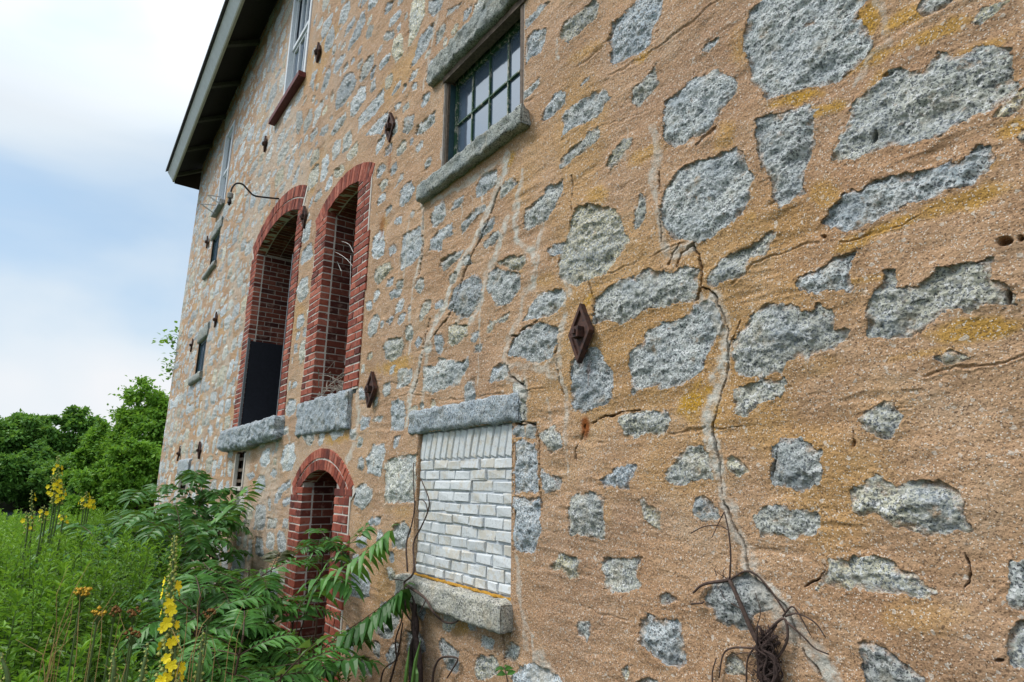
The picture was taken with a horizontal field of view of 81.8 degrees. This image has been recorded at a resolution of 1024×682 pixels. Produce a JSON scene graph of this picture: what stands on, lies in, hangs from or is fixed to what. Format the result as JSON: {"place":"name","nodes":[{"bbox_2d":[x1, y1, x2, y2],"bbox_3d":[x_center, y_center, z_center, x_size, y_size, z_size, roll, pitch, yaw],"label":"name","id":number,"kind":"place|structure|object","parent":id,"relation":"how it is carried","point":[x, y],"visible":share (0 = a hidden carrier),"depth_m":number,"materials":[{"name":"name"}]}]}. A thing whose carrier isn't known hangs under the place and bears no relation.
{"place":"outdoors","nodes":[
{"label":"outdoors","id":0,"kind":"place"},
{"bbox_2d":[0,0,224,432],"label":"sky","id":1,"kind":"structure","parent":0,"point":[96,235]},
{"bbox_2d":[0,500,321,681],"bbox_3d":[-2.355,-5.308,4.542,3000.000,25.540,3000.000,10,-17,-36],"label":"ground","id":2,"kind":"structure","parent":0,"point":[5,506],"depth_m":91.17,"materials":[{"name":"green plant"}]},
{"bbox_2d":[0,652,10,681],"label":"mullein","id":3,"kind":"object","parent":2,"relation":"on","point":[7,677],"visible":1,"depth_m":1.39,"materials":[{"name":"green plant"}]},
{"bbox_2d":[0,415,28,454],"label":"leafy tree","id":4,"kind":"object","parent":2,"relation":"on","point":[13,436],"visible":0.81,"depth_m":94.46,"materials":[{"name":"green plant"}]},
{"bbox_2d":[1,511,32,668],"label":"mullein","id":5,"kind":"object","parent":2,"relation":"on","point":[28,524],"visible":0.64,"depth_m":4.35,"materials":[{"name":"green plant"}]},
{"bbox_2d":[0,450,43,502],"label":"leafy tree","id":6,"kind":"object","parent":2,"relation":"on","point":[13,467],"visible":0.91,"depth_m":87.82,"materials":[{"name":"green plant"}]},
{"bbox_2d":[13,489,36,646],"bbox_3d":[-3.714,1.882,4.402,0.405,1.507,0.462,-1,-13,5],"label":"mullein","id":7,"kind":"object","parent":2,"relation":"on","point":[32,522],"visible":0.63,"depth_m":4.54,"materials":[{"name":"green plant"}]},
{"bbox_2d":[1,408,59,453],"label":"leafy tree","id":8,"kind":"object","parent":2,"relation":"on","point":[27,424],"visible":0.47,"depth_m":96.99,"materials":[{"name":"green plant"}]},
{"bbox_2d":[24,505,48,629],"bbox_3d":[-3.778,1.990,4.584,0.405,1.389,0.462,-1,-13,5],"label":"mullein","id":9,"kind":"object","parent":2,"relation":"on","point":[46,513],"visible":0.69,"depth_m":4.72,"materials":[{"name":"green plant"}]},
{"bbox_2d":[6,441,70,509],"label":"leafy tree","id":10,"kind":"object","parent":2,"relation":"on","point":[39,453],"visible":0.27,"depth_m":91.69,"materials":[{"name":"green plant"}]},
{"bbox_2d":[27,455,70,497],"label":"leafy tree","id":11,"kind":"object","parent":2,"relation":"on","point":[41,475],"visible":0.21,"depth_m":86.49,"materials":[{"name":"green plant"}]},
{"bbox_2d":[40,514,68,643],"bbox_3d":[-3.571,2.001,4.485,0.405,1.322,0.462,-1,-13,5],"label":"mullein","id":12,"kind":"object","parent":2,"relation":"on","point":[62,520],"visible":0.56,"depth_m":4.63,"materials":[{"name":"green plant"}]},
{"bbox_2d":[46,456,66,547],"bbox_3d":[-4.333,1.992,5.440,0.405,1.847,0.462,-1,-13,5],"label":"mullein","id":13,"kind":"object","parent":2,"relation":"on","point":[55,498],"visible":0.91,"depth_m":5.57,"materials":[{"name":"yellow plant"}]},
{"bbox_2d":[48,477,85,530],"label":"round bush","id":14,"kind":"object","parent":2,"relation":"on","point":[70,488],"visible":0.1,"depth_m":37.28,"materials":[{"name":"green plant"}]},
{"bbox_2d":[33,404,105,453],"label":"leafy tree","id":15,"kind":"object","parent":2,"relation":"on","point":[73,421],"visible":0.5,"depth_m":98.42,"materials":[{"name":"green plant"}]},
{"bbox_2d":[66,586,92,681],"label":"tansy","id":16,"kind":"object","parent":2,"relation":"on","point":[81,594],"visible":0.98,"depth_m":1.98,"materials":[{"name":"plant"}]},
{"bbox_2d":[66,492,95,627],"bbox_3d":[-4.259,2.235,5.699,0.405,1.528,0.462,-1,-13,5],"label":"mullein","id":17,"kind":"object","parent":2,"relation":"on","point":[86,504],"visible":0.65,"depth_m":5.85,"materials":[{"name":"green plant"}]},
{"bbox_2d":[52,418,112,496],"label":"leafy tree","id":18,"kind":"object","parent":2,"relation":"on","point":[82,457],"visible":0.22,"depth_m":57.33,"materials":[{"name":"green plant"}]},
{"bbox_2d":[0,523,170,655],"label":"sumac shrub","id":19,"kind":"object","parent":2,"relation":"on","point":[84,527],"visible":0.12,"depth_m":5.33,"materials":[{"name":"green plant"}]},
{"bbox_2d":[75,418,112,448],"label":"leafy tree","id":20,"kind":"object","parent":2,"relation":"on","point":[86,432],"visible":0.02,"depth_m":95.58,"materials":[{"name":"green plant"}]},
{"bbox_2d":[86,605,106,681],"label":"tansy","id":21,"kind":"object","parent":2,"relation":"on","point":[95,614],"visible":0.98,"depth_m":1.87,"materials":[{"name":"plant"}]},
{"bbox_2d":[60,436,161,522],"bbox_3d":[-21.343,9.360,32.823,6.625,8.006,4.858,10,-17,-36],"label":"leafy tree","id":22,"kind":"object","parent":2,"relation":"on","point":[139,461],"visible":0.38,"depth_m":32.24,"materials":[{"name":"green plant"}]},
{"bbox_2d":[103,605,121,681],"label":"tansy","id":23,"kind":"object","parent":2,"relation":"on","point":[116,608],"visible":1,"depth_m":1.85,"materials":[{"name":"plant"}]},
{"bbox_2d":[30,513,195,577],"bbox_3d":[-4.268,2.551,6.424,1.775,1.341,1.433,4,-14,-14],"label":"sumac shrub","id":24,"kind":"object","parent":2,"relation":"on","point":[113,518],"visible":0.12,"depth_m":6.29,"materials":[{"name":"green plant"}]},
{"bbox_2d":[108,652,118,681],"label":"mullein","id":25,"kind":"object","parent":2,"relation":"on","point":[113,668],"visible":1,"depth_m":1.57,"materials":[{"name":"green plant"}]},
{"bbox_2d":[15,564,247,681],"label":"dry grass","id":26,"kind":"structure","parent":2,"relation":"on","point":[49,668],"depth_m":1.80,"materials":[{"name":"plant"}]},
{"bbox_2d":[123,606,140,681],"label":"tansy","id":27,"kind":"object","parent":2,"relation":"on","point":[132,615],"visible":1,"depth_m":1.88,"materials":[{"name":"plant"}]},
{"bbox_2d":[95,375,169,497],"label":"leafy tree","id":28,"kind":"object","parent":2,"relation":"on","point":[138,422],"visible":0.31,"depth_m":51.89,"materials":[{"name":"green plant"}]},
{"bbox_2d":[123,627,141,681],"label":"tansy","id":29,"kind":"object","parent":2,"relation":"on","point":[133,633],"visible":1,"depth_m":1.78,"materials":[{"name":"plant"}]},
{"bbox_2d":[136,642,148,681],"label":"mullein","id":30,"kind":"object","parent":2,"relation":"on","point":[142,672],"visible":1,"depth_m":1.65,"materials":[{"name":"green plant"}]},
{"bbox_2d":[73,483,229,555],"bbox_3d":[-4.295,2.528,7.111,1.504,1.580,1.595,3,-14,-11],"label":"sumac shrub","id":31,"kind":"object","parent":2,"relation":"on","point":[152,491],"visible":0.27,"depth_m":7.08,"materials":[{"name":"green plant"}]},
{"bbox_2d":[154,535,185,681],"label":"mullein","id":32,"kind":"object","parent":2,"relation":"on","point":[170,668],"visible":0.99,"depth_m":1.73,"materials":[{"name":"yellow plant"}]},
{"bbox_2d":[106,501,240,656],"bbox_3d":[-2.979,2.157,5.139,1.110,1.456,1.125,10,-17,-36],"label":"sumac shrub","id":33,"kind":"object","parent":2,"relation":"on","point":[190,539],"visible":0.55,"depth_m":5.25,"materials":[{"name":"green plant"}]},
{"bbox_2d":[102,506,247,586],"bbox_3d":[-3.504,2.429,6.064,1.427,1.398,1.627,10,-17,-36],"label":"sumac shrub","id":34,"kind":"object","parent":2,"relation":"on","point":[149,513],"visible":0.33,"depth_m":5.95,"materials":[{"name":"green plant"}]},
{"bbox_2d":[0,506,366,681],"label":"weeds","id":35,"kind":"object","parent":2,"relation":"on","point":[34,614],"visible":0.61,"depth_m":3.36,"materials":[{"name":"green plant"}]},
{"bbox_2d":[97,573,286,681],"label":"sumac shrub","id":36,"kind":"object","parent":2,"relation":"on","point":[264,629],"visible":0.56,"depth_m":3.27,"materials":[{"name":"green plant"}]},
{"bbox_2d":[155,469,239,611],"bbox_3d":[-3.980,2.498,7.389,1.090,1.751,1.079,-2,-14,10],"label":"sumac shrub","id":37,"kind":"object","parent":2,"relation":"on","point":[191,477],"visible":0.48,"depth_m":7.50,"materials":[{"name":"green plant"}]},
{"bbox_2d":[192,629,204,681],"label":"mullein","id":38,"kind":"object","parent":2,"relation":"on","point":[197,676],"visible":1,"depth_m":1.74,"materials":[{"name":"green plant"}]},
{"bbox_2d":[115,559,282,680],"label":"sumac shrub","id":39,"kind":"object","parent":2,"relation":"on","point":[213,600],"visible":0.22,"depth_m":3.86,"materials":[{"name":"green plant"}]},
{"bbox_2d":[200,608,215,679],"bbox_3d":[-0.979,1.439,1.764,0.046,1.198,0.040,-4,-14,18],"label":"tansy","id":40,"kind":"object","parent":2,"relation":"on","point":[208,616],"visible":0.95,"depth_m":1.89,"materials":[{"name":"plant"}]},
{"bbox_2d":[178,501,253,610],"bbox_3d":[-3.330,2.522,6.627,0.887,1.434,1.043,10,-17,-36],"label":"sumac shrub","id":41,"kind":"object","parent":2,"relation":"on","point":[216,506],"visible":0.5,"depth_m":6.62,"materials":[{"name":"green plant"}]},
{"bbox_2d":[135,608,325,681],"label":"sumac shrub","id":42,"kind":"object","parent":2,"relation":"on","point":[233,616],"visible":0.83,"depth_m":2.86,"materials":[{"name":"green plant"}]},
{"bbox_2d":[206,481,266,572],"bbox_3d":[-2.947,2.283,6.070,0.369,1.656,1.418,10,-17,-36],"label":"sumac shrub","id":43,"kind":"object","parent":2,"relation":"on","point":[227,508],"visible":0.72,"depth_m":6.04,"materials":[{"name":"green plant"}]},
{"bbox_2d":[201,550,296,669],"bbox_3d":[-1.919,2.096,4.225,0.670,1.127,0.515,10,-17,-36],"label":"sumac shrub","id":44,"kind":"object","parent":2,"relation":"on","point":[274,554],"visible":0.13,"depth_m":4.36,"materials":[{"name":"green plant"}]},
{"bbox_2d":[157,557,343,680],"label":"sumac shrub","id":45,"kind":"object","parent":2,"relation":"on","point":[260,586],"visible":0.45,"depth_m":3.82,"materials":[{"name":"green plant"}]},
{"bbox_2d":[210,640,360,681],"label":"sumac shrub","id":46,"kind":"object","parent":2,"relation":"on","point":[315,663],"visible":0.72,"depth_m":3.23,"materials":[{"name":"green plant"}]},
{"bbox_2d":[276,630,347,681],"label":"shrub","id":47,"kind":"object","parent":2,"relation":"on","point":[282,672],"visible":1,"depth_m":2.68,"materials":[{"name":"green plant"}]},
{"bbox_2d":[218,522,413,681],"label":"sumac shrub","id":48,"kind":"object","parent":2,"relation":"on","point":[359,633],"visible":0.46,"depth_m":3.77,"materials":[{"name":"green plant"}]},
{"bbox_2d":[292,528,351,681],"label":"sumac shrub","id":49,"kind":"object","parent":2,"relation":"on","point":[328,543],"visible":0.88,"depth_m":4.69,"materials":[{"name":"green plant"}]},
{"bbox_2d":[404,640,420,681],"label":"grass","id":50,"kind":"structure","parent":2,"relation":"on","point":[415,672],"depth_m":3.30,"materials":[{"name":"green plant"}]},
{"bbox_2d":[495,665,515,681],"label":"sprig","id":51,"kind":"object","parent":2,"relation":"on","point":[505,668],"visible":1,"depth_m":2.90,"materials":[{"name":"green plant"}]},
{"bbox_2d":[154,0,1023,681],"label":"stone building","id":52,"kind":"structure","parent":2,"relation":"on","point":[630,298],"depth_m":2.73,"materials":[{"name":"stone"}]},
{"bbox_2d":[151,321,178,381],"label":"climbing vine","id":53,"kind":"object","parent":52,"relation":"attached to","point":[172,346],"visible":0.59,"depth_m":14.86,"materials":[{"name":"green plant"}]},
{"bbox_2d":[188,321,209,385],"bbox_3d":[-6.225,0.296,12.030,0.375,1.161,1.348,10,-17,-36],"label":"small window","id":54,"kind":"structure","parent":52,"relation":"in","point":[203,333],"depth_m":11.92,"materials":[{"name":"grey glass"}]},
{"bbox_2d":[202,216,223,279],"bbox_3d":[-6.216,-1.926,12.579,0.370,1.098,1.293,10,-17,-36],"label":"small window","id":55,"kind":"structure","parent":52,"relation":"in","point":[213,262],"depth_m":12.48,"materials":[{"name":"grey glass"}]},
{"bbox_2d":[211,119,235,217],"bbox_3d":[-6.175,-3.726,12.862,0.300,1.975,0.890,10,-17,-36],"label":"sash window","id":56,"kind":"structure","parent":52,"relation":"in","point":[224,175],"depth_m":12.99,"materials":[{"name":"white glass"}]},
{"bbox_2d":[268,0,312,125],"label":"sash window","id":57,"kind":"structure","parent":52,"relation":"in","point":[295,74],"depth_m":9.15,"materials":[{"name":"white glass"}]},
{"bbox_2d":[309,361,344,397],"bbox_3d":[-1.682,0.372,5.852,0.464,0.358,0.806,10,-17,-36],"label":"twig nest","id":58,"kind":"object","parent":52,"relation":"on","point":[336,388],"visible":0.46,"depth_m":5.86,"materials":[{"name":"plant"}]},
{"bbox_2d":[335,241,352,359],"bbox_3d":[-1.802,-0.459,6.167,0.072,1.648,1.245,8,-15,-28],"label":"loose string","id":59,"kind":"object","parent":52,"relation":"hanging from","point":[350,277],"visible":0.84,"depth_m":5.73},
{"bbox_2d":[380,463,458,681],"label":"dead vine","id":60,"kind":"object","parent":52,"relation":"attached to","point":[414,642],"visible":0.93,"depth_m":3.68,"materials":[{"name":"brown plant"}]},
{"bbox_2d":[394,393,523,633],"bbox_3d":[-0.223,1.023,3.732,0.492,1.269,1.334,10,-17,-36],"label":"blocked window","id":61,"kind":"structure","parent":52,"relation":"in","point":[462,547],"depth_m":3.54,"materials":[{"name":"brick"}]},
{"bbox_2d":[416,0,530,204],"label":"window","id":62,"kind":"structure","parent":52,"relation":"in","point":[480,68],"depth_m":4.25,"materials":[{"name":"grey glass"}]},
{"bbox_2d":[691,512,828,681],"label":"dead climbing vine","id":63,"kind":"object","parent":52,"relation":"attached to","point":[769,669],"visible":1,"depth_m":1.96,"materials":[{"name":"brown plant"}]}
]}

